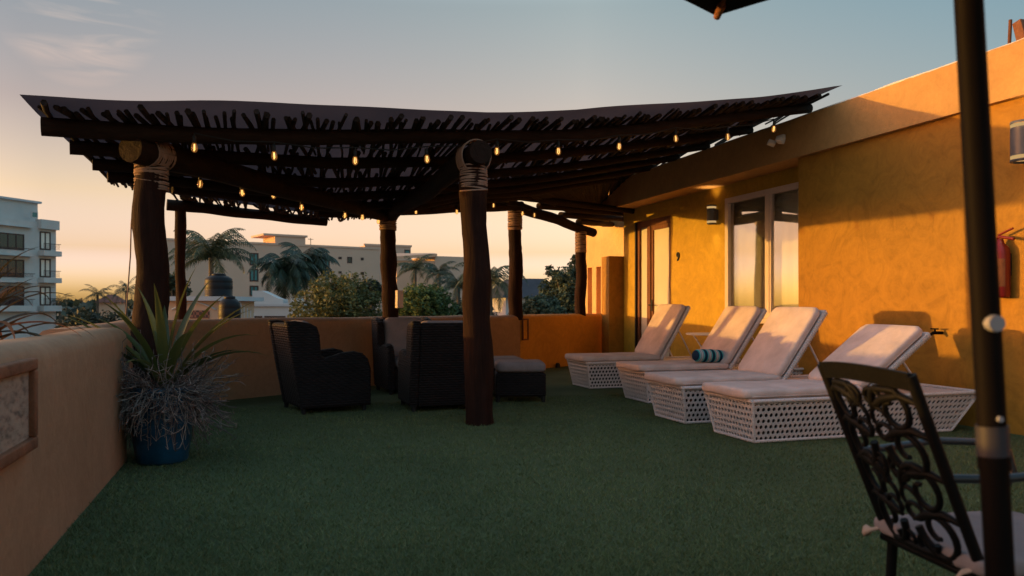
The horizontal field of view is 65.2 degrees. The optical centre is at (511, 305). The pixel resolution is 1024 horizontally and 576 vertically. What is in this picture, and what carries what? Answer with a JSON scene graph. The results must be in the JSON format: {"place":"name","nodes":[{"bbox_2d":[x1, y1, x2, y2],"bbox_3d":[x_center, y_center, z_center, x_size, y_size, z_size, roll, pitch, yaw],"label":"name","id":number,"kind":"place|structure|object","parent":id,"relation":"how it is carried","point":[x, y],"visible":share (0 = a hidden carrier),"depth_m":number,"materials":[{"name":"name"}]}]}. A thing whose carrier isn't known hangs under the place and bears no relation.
{"place":"outdoors","nodes":[
{"label":"outdoors","id":0,"kind":"place"},
{"bbox_2d":[95,295,128,319],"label":"red roof house","id":1,"kind":"structure","parent":0,"point":[105,307],"depth_m":92.35,"materials":[{"name":"tile"}]},
{"bbox_2d":[168,296,263,319],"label":"flat roof house","id":2,"kind":"structure","parent":0,"point":[203,304],"depth_m":32.07,"materials":[{"name":"paint"}]},
{"bbox_2d":[204,273,232,295],"bbox_3d":[-12.278,-0.854,33.500,1.120,0.972,1.120,0,0,-18],"label":"water tank","id":3,"kind":"object","parent":2,"relation":"on","point":[219,284],"visible":0.83,"depth_m":33.06,"materials":[{"name":"black plastic"}]},
{"bbox_2d":[218,296,240,318],"bbox_3d":[-11.014,0.238,31.200,0.840,1.224,0.840,0,0,-18],"label":"water tank","id":4,"kind":"object","parent":2,"relation":"on","point":[228,305],"visible":0.69,"depth_m":30.88,"materials":[{"name":"black plastic"}]},
{"bbox_2d":[166,233,379,312],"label":"hotel","id":5,"kind":"structure","parent":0,"point":[358,260],"depth_m":139.51,"materials":[{"name":"beige paint"}]},
{"bbox_2d":[250,253,258,264],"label":"window","id":6,"kind":"structure","parent":5,"relation":"in","point":[256,255],"depth_m":137.76,"materials":[{"name":"teal glass"}]},
{"bbox_2d":[250,269,258,281],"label":"window","id":7,"kind":"structure","parent":5,"relation":"in","point":[254,276],"depth_m":137.76,"materials":[{"name":"teal glass"}]},
{"bbox_2d":[250,286,258,295],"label":"window","id":8,"kind":"structure","parent":5,"relation":"in","point":[252,288],"depth_m":137.66,"materials":[{"name":"teal glass"}]},
{"bbox_2d":[347,257,351,262],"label":"window","id":9,"kind":"structure","parent":5,"relation":"in","point":[349,259],"depth_m":147.90,"materials":[{"name":"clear glass"}]},
{"bbox_2d":[252,291,313,317],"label":"white house","id":10,"kind":"structure","parent":0,"point":[271,305],"depth_m":60.32,"materials":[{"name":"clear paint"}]},
{"bbox_2d":[264,316,285,317],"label":"window","id":11,"kind":"structure","parent":10,"relation":"in","point":[264,316],"depth_m":60.21,"materials":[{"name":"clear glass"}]},
{"bbox_2d":[361,244,411,313],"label":"tan block","id":12,"kind":"structure","parent":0,"point":[403,248],"depth_m":167.56,"materials":[{"name":"beige paint"}]},
{"bbox_2d":[396,253,463,312],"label":"peach house","id":13,"kind":"structure","parent":0,"point":[403,280],"depth_m":98.04,"materials":[{"name":"beige paint"}]},
{"bbox_2d":[0,0,1023,302],"label":"sky","id":14,"kind":"structure","parent":0,"point":[444,55],"materials":[{"name":"blue"}]},
{"bbox_2d":[492,279,549,314],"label":"slate roof house","id":15,"kind":"structure","parent":0,"point":[529,286],"depth_m":63.34,"materials":[{"name":"grey stone"}]},
{"bbox_2d":[28,366,1023,575],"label":"turf floor","id":16,"kind":"structure","parent":0,"point":[559,381],"depth_m":5.11,"materials":[{"name":"green carpet"}]},
{"bbox_2d":[128,383,194,465],"bbox_3d":[-2.578,0.870,5.898,0.460,0.559,0.460,0,0,-18],"label":"flower pot","id":17,"kind":"object","parent":16,"relation":"on","point":[158,453],"visible":0.45,"depth_m":5.73,"materials":[{"name":"ceramic"}]},
{"bbox_2d":[57,271,263,385],"bbox_3d":[-2.568,0.163,5.867,1.501,0.933,1.120,0,0,-18],"label":"rosette plant","id":18,"kind":"object","parent":17,"relation":"in","point":[163,337],"visible":0.76,"depth_m":5.84,"materials":[{"name":"green plant"}]},
{"bbox_2d":[115,330,247,451],"bbox_3d":[-2.396,0.620,5.934,0.850,0.891,1.107,0,0,-18],"label":"trailing plant","id":19,"kind":"object","parent":17,"relation":"in","point":[200,397],"visible":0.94,"depth_m":5.71,"materials":[{"name":"plant"}]},
{"bbox_2d":[268,320,370,414],"bbox_3d":[-2.145,0.656,8.877,0.935,0.992,0.800,0,0,-30],"label":"wicker armchair","id":20,"kind":"object","parent":16,"relation":"on","point":[311,374],"visible":1,"depth_m":8.55,"materials":[{"name":"black wicker"}]},
{"bbox_2d":[371,317,430,394],"bbox_3d":[-1.407,0.656,10.836,0.800,0.992,0.935,0,0,-23],"label":"wicker armchair","id":21,"kind":"object","parent":16,"relation":"on","point":[389,339],"visible":0.46,"depth_m":10.81,"materials":[{"name":"black wicker"}]},
{"bbox_2d":[398,320,464,411],"bbox_3d":[-0.812,0.656,8.995,0.800,0.992,0.935,0,0,-18],"label":"wicker armchair","id":22,"kind":"object","parent":16,"relation":"on","point":[431,364],"visible":0.84,"depth_m":8.62,"materials":[{"name":"black wicker"}]},
{"bbox_2d":[493,356,521,389],"bbox_3d":[-0.171,0.911,10.452,0.600,0.482,0.560,0,0,-10],"label":"wicker ottoman","id":23,"kind":"object","parent":16,"relation":"on","point":[504,357],"visible":0.16,"depth_m":10.23,"materials":[{"name":"black wicker"}]},
{"bbox_2d":[495,359,545,401],"bbox_3d":[0.093,0.911,9.749,0.600,0.482,0.560,0,0,-3],"label":"wicker ottoman","id":24,"kind":"object","parent":16,"relation":"on","point":[520,377],"visible":1,"depth_m":9.47,"materials":[{"name":"black wicker"}]},
{"bbox_2d":[30,393,1023,575],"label":"turf blades","id":25,"kind":"object","parent":16,"relation":"on","point":[342,570],"visible":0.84,"depth_m":4.42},
{"bbox_2d":[565,304,740,388],"bbox_3d":[2.044,0.563,11.654,2.488,1.170,0.776,0,0,-18],"label":"sun lounger","id":26,"kind":"object","parent":16,"relation":"on","point":[595,370],"visible":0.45,"depth_m":11.34,"materials":[{"name":"white fabric"}]},
{"bbox_2d":[686,332,709,346],"bbox_3d":[2.677,0.765,10.931,0.600,0.781,0.600,0,0,-18],"label":"side table","id":27,"kind":"object","parent":16,"relation":"on","point":[700,333],"visible":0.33,"depth_m":10.83,"materials":[{"name":"white paint"}]},
{"bbox_2d":[616,306,803,402],"bbox_3d":[2.571,0.577,10.017,2.488,1.143,0.776,0,0,-18],"label":"sun lounger","id":28,"kind":"object","parent":16,"relation":"on","point":[733,330],"visible":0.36,"depth_m":9.75,"materials":[{"name":"white fabric"}]},
{"bbox_2d":[692,349,724,362],"bbox_3d":[2.394,0.610,9.699,0.500,0.166,0.166,3,-2,-29],"label":"bolster pillow","id":29,"kind":"object","parent":28,"relation":"on","point":[708,355],"visible":0.83,"depth_m":9.61,"materials":[{"name":"teal fabric"}]},
{"bbox_2d":[644,307,827,423],"bbox_3d":[2.651,0.580,8.364,2.488,1.136,0.776,0,0,-18],"label":"sun lounger","id":30,"kind":"object","parent":16,"relation":"on","point":[781,342],"visible":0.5,"depth_m":8.10,"materials":[{"name":"white wicker"}]},
{"bbox_2d":[702,324,974,442],"bbox_3d":[2.991,0.662,7.287,2.488,0.971,0.776,0,0,-18],"label":"sun lounger","id":31,"kind":"object","parent":16,"relation":"on","point":[784,410],"visible":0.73,"depth_m":7.01,"materials":[{"name":"white wicker"}]},
{"bbox_2d":[685,0,1015,575],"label":"patio umbrella","id":32,"kind":"object","parent":16,"relation":"on","point":[992,430],"visible":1,"depth_m":1.45,"materials":[{"name":"brown metal"}]},
{"bbox_2d":[817,361,1023,575],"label":"iron chair","id":33,"kind":"object","parent":16,"relation":"on","point":[952,542],"visible":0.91,"depth_m":2.23,"materials":[{"name":"black metal"}]},
{"label":"ground","id":34,"kind":"structure","parent":0,"visible":0},
{"bbox_2d":[0,196,61,339],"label":"apartment block","id":35,"kind":"structure","parent":34,"relation":"on","point":[23,228],"depth_m":91.50,"materials":[{"name":"white paint"}]},
{"bbox_2d":[0,232,23,249],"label":"window","id":36,"kind":"structure","parent":35,"relation":"in","point":[7,240],"depth_m":89.31,"materials":[{"name":"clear glass"}]},
{"bbox_2d":[0,258,23,277],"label":"window","id":37,"kind":"structure","parent":35,"relation":"in","point":[14,263],"depth_m":89.53,"materials":[{"name":"clear glass"}]},
{"bbox_2d":[0,286,23,305],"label":"window","id":38,"kind":"structure","parent":35,"relation":"in","point":[19,287],"depth_m":89.66,"materials":[{"name":"clear glass"}]},
{"bbox_2d":[31,211,37,217],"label":"window","id":39,"kind":"structure","parent":35,"relation":"in","point":[33,214],"depth_m":92.10,"materials":[{"name":"teal glass"}]},
{"bbox_2d":[40,231,50,249],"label":"window","id":40,"kind":"structure","parent":35,"relation":"in","point":[45,237],"depth_m":93.46,"materials":[{"name":"white glass"}]},
{"bbox_2d":[40,258,50,277],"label":"window","id":41,"kind":"structure","parent":35,"relation":"in","point":[45,264],"depth_m":93.46,"materials":[{"name":"white glass"}]},
{"bbox_2d":[40,286,50,305],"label":"window","id":42,"kind":"structure","parent":35,"relation":"in","point":[43,289],"depth_m":93.37,"materials":[{"name":"white glass"}]},
{"bbox_2d":[49,293,73,327],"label":"palm tree","id":43,"kind":"object","parent":34,"relation":"on","point":[59,302],"visible":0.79,"depth_m":94.92,"materials":[{"name":"green plant"}]},
{"bbox_2d":[54,307,122,327],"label":"leafy tree","id":44,"kind":"object","parent":34,"relation":"on","point":[85,314],"visible":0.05,"depth_m":43.15,"materials":[{"name":"green plant"}]},
{"bbox_2d":[56,296,133,321],"bbox_3d":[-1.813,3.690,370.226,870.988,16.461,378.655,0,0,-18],"label":"distant treeline","id":45,"kind":"object","parent":34,"relation":"on","point":[72,307],"visible":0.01,"depth_m":290.67,"materials":[{"name":"green plant"}]},
{"bbox_2d":[79,284,115,312],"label":"palm tree","id":46,"kind":"object","parent":34,"relation":"on","point":[96,298],"visible":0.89,"depth_m":84.89,"materials":[{"name":"green plant"}]},
{"bbox_2d":[105,276,135,316],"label":"palm tree","id":47,"kind":"object","parent":34,"relation":"on","point":[119,291],"visible":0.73,"depth_m":84.88,"materials":[{"name":"green plant"}]},
{"bbox_2d":[169,273,192,295],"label":"leafy tree","id":48,"kind":"object","parent":34,"relation":"on","point":[172,285],"visible":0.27,"depth_m":59.45,"materials":[{"name":"green plant"}]},
{"bbox_2d":[168,228,259,275],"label":"palm tree","id":49,"kind":"object","parent":34,"relation":"on","point":[212,251],"visible":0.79,"depth_m":41.70,"materials":[{"name":"green plant"}]},
{"bbox_2d":[247,253,319,299],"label":"palm tree","id":50,"kind":"object","parent":34,"relation":"on","point":[288,269],"visible":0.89,"depth_m":79.02,"materials":[{"name":"green plant"}]},
{"bbox_2d":[277,242,339,303],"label":"palm tree","id":51,"kind":"object","parent":34,"relation":"on","point":[316,257],"visible":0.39,"depth_m":83.41,"materials":[{"name":"green plant"}]},
{"bbox_2d":[287,268,382,317],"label":"leafy tree","id":52,"kind":"object","parent":34,"relation":"on","point":[344,296],"visible":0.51,"depth_m":48.77,"materials":[{"name":"green plant"}]},
{"bbox_2d":[357,278,381,309],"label":"leafy tree","id":53,"kind":"object","parent":34,"relation":"on","point":[378,288],"visible":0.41,"depth_m":59.57,"materials":[{"name":"green plant"}]},
{"bbox_2d":[396,254,436,285],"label":"palm tree","id":54,"kind":"object","parent":34,"relation":"on","point":[410,266],"visible":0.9,"depth_m":65.82,"materials":[{"name":"green plant"}]},
{"bbox_2d":[398,282,460,315],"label":"leafy tree","id":55,"kind":"object","parent":34,"relation":"on","point":[420,299],"visible":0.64,"depth_m":44.60,"materials":[{"name":"green plant"}]},
{"bbox_2d":[419,261,458,290],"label":"palm tree","id":56,"kind":"object","parent":34,"relation":"on","point":[445,265],"visible":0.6,"depth_m":67.89,"materials":[{"name":"green plant"}]},
{"bbox_2d":[431,271,462,306],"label":"palm tree","id":57,"kind":"object","parent":34,"relation":"on","point":[452,281],"visible":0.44,"depth_m":51.73,"materials":[{"name":"green plant"}]},
{"bbox_2d":[452,298,497,314],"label":"leafy tree","id":58,"kind":"object","parent":34,"relation":"on","point":[460,311],"visible":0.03,"depth_m":47.60,"materials":[{"name":"green plant"}]},
{"bbox_2d":[452,262,526,314],"bbox_3d":[-0.915,4.131,34.111,3.005,12.037,3.508,0,0,-18],"label":"palm tree","id":59,"kind":"object","parent":34,"relation":"on","point":[496,281],"visible":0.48,"depth_m":33.84,"materials":[{"name":"green plant"}]},
{"bbox_2d":[522,293,566,313],"bbox_3d":[1.257,4.805,33.849,2.419,10.706,2.433,0,0,-18],"label":"leafy tree","id":60,"kind":"object","parent":34,"relation":"on","point":[540,303],"visible":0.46,"depth_m":33.30,"materials":[{"name":"green plant"}]},
{"bbox_2d":[537,254,575,313],"bbox_3d":[2.998,3.725,39.729,4.368,12.866,3.174,0,0,-18],"label":"leafy tree","id":61,"kind":"object","parent":34,"relation":"on","point":[560,285],"visible":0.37,"depth_m":39.21,"materials":[{"name":"green plant"}]},
{"bbox_2d":[585,38,1023,435],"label":"house","id":62,"kind":"structure","parent":34,"relation":"on","point":[848,215],"depth_m":9.33,"materials":[{"name":"yellow paint"}]},
{"bbox_2d":[635,215,670,356],"bbox_3d":[2.595,-0.215,14.612,0.162,2.730,1.370,0,0,-18],"label":"door","id":63,"kind":"structure","parent":62,"relation":"in","point":[653,236],"depth_m":14.71,"materials":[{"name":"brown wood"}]},
{"bbox_2d":[707,205,717,224],"bbox_3d":[3.128,-1.420,12.510,0.165,0.300,0.147,0,0,-18],"label":"wall sconce","id":64,"kind":"object","parent":62,"relation":"attached to","point":[712,214],"depth_m":12.45,"materials":[{"name":"grey metal"}]},
{"bbox_2d":[725,182,797,323],"bbox_3d":[3.606,-0.693,11.271,0.238,1.885,2.130,0,0,-18],"label":"window","id":65,"kind":"structure","parent":62,"relation":"in","point":[761,227],"depth_m":11.40,"materials":[{"name":"clear glass"}]},
{"bbox_2d":[767,134,785,146],"bbox_3d":[3.383,-2.111,10.210,0.163,0.138,0.294,0,0,-18],"label":"floodlight","id":66,"kind":"object","parent":62,"relation":"attached to","point":[780,139],"visible":1,"depth_m":10.16,"materials":[{"name":"white plastic"}]},
{"bbox_2d":[930,328,942,335],"bbox_3d":[4.195,0.264,7.906,0.164,0.081,0.090,0,0,3],"label":"wall tap","id":67,"kind":"object","parent":62,"relation":"attached to","point":[934,332],"depth_m":7.90,"materials":[{"name":"brown metal"}]},
{"bbox_2d":[997,227,1014,297],"bbox_3d":[4.410,-0.382,7.194,0.181,0.623,0.255,0,0,-18],"label":"fire extinguisher","id":68,"kind":"object","parent":62,"relation":"attached to","point":[1005,262],"visible":0.62,"depth_m":7.13,"materials":[{"name":"red metal"}]},
{"bbox_2d":[1007,19,1011,43],"bbox_3d":[4.544,-2.440,7.304,0.048,0.342,0.032,0,0,-18],"label":"roof rod","id":69,"kind":"object","parent":62,"relation":"on","point":[1009,30],"visible":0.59,"depth_m":7.29,"materials":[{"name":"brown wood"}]},
{"bbox_2d":[1010,119,1023,163],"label":"wall sconce","id":70,"kind":"object","parent":62,"relation":"attached to","point":[1016,141],"depth_m":6.88,"materials":[{"name":"grey metal"}]},
{"bbox_2d":[1012,19,1023,40],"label":"roof stub","id":71,"kind":"object","parent":62,"relation":"on","point":[1018,27],"visible":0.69,"depth_m":7.21,"materials":[{"name":"orange paint"}]},
{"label":"terrace slab","id":72,"kind":"structure","parent":34,"relation":"on","visible":0},
{"bbox_2d":[0,247,93,339],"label":"strap leaf plant","id":73,"kind":"object","parent":72,"relation":"on","point":[4,323],"visible":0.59,"depth_m":4.50,"materials":[{"name":"green plant"}]},
{"bbox_2d":[0,328,126,575],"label":"parapet wall","id":74,"kind":"structure","parent":72,"relation":"on","point":[59,477],"depth_m":4.01,"materials":[{"name":"beige paint"}]},
{"bbox_2d":[0,358,37,470],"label":"framed tile","id":75,"kind":"object","parent":74,"relation":"attached to","point":[18,409],"visible":1,"depth_m":3.16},
{"bbox_2d":[39,315,519,401],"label":"parapet wall","id":76,"kind":"structure","parent":72,"relation":"on","point":[343,334],"depth_m":10.08,"materials":[{"name":"orange paint"}]},
{"bbox_2d":[19,85,841,425],"bbox_3d":[-0.730,-0.686,11.782,9.056,3.796,9.561,0,0,-18],"label":"pergola","id":77,"kind":"object","parent":72,"relation":"on","point":[151,153],"visible":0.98,"depth_m":8.21,"materials":[{"name":"brown wood"}]},
{"bbox_2d":[125,223,131,315],"bbox_3d":[-3.337,-0.595,7.010,0.113,1.416,0.053,0,0,31],"label":"hanging cable","id":78,"kind":"object","parent":77,"relation":"hanging from","point":[129,269],"visible":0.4,"depth_m":7.01,"materials":[{"name":"rubber"}]},
{"bbox_2d":[198,177,363,217],"bbox_3d":[-2.519,-1.229,9.233,0.056,0.239,3.105,0,0,20],"label":"string light","id":79,"kind":"object","parent":77,"relation":"hanging from","point":[345,211],"visible":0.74,"depth_m":9.37,"materials":[{"name":"black rubber"}]},
{"bbox_2d":[395,290,402,307],"bbox_3d":[-1.638,-0.093,11.620,0.100,0.260,0.080,0,0,-38],"label":"junction box","id":80,"kind":"object","parent":77,"relation":"attached to","point":[398,298],"visible":1,"depth_m":11.59,"materials":[{"name":"white metal"}]},
{"bbox_2d":[415,201,535,215],"bbox_3d":[-0.754,-1.470,12.706,0.054,0.621,3.547,0,0,41],"label":"string light","id":81,"kind":"object","parent":77,"relation":"hanging from","point":[534,210],"visible":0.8,"depth_m":13.38,"materials":[{"name":"black rubber"}]},
{"bbox_2d":[192,118,775,163],"bbox_3d":[0.208,-1.730,8.038,6.385,0.934,0.056,0,0,-25],"label":"string light","id":82,"kind":"object","parent":77,"relation":"hanging from","point":[194,140],"visible":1,"depth_m":7.67,"materials":[{"name":"black rubber"}]},
{"bbox_2d":[520,313,601,367],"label":"parapet wall","id":83,"kind":"structure","parent":72,"relation":"on","point":[553,340],"depth_m":15.00,"materials":[{"name":"orange paint"}]},
{"bbox_2d":[522,319,528,339],"bbox_3d":[0.237,0.420,14.170,0.030,0.380,0.170,0,0,40],"label":"framed plaque","id":84,"kind":"object","parent":83,"relation":"attached to","point":[525,329],"visible":1,"depth_m":14.18,"materials":[{"name":"brown wood"}]}
]}

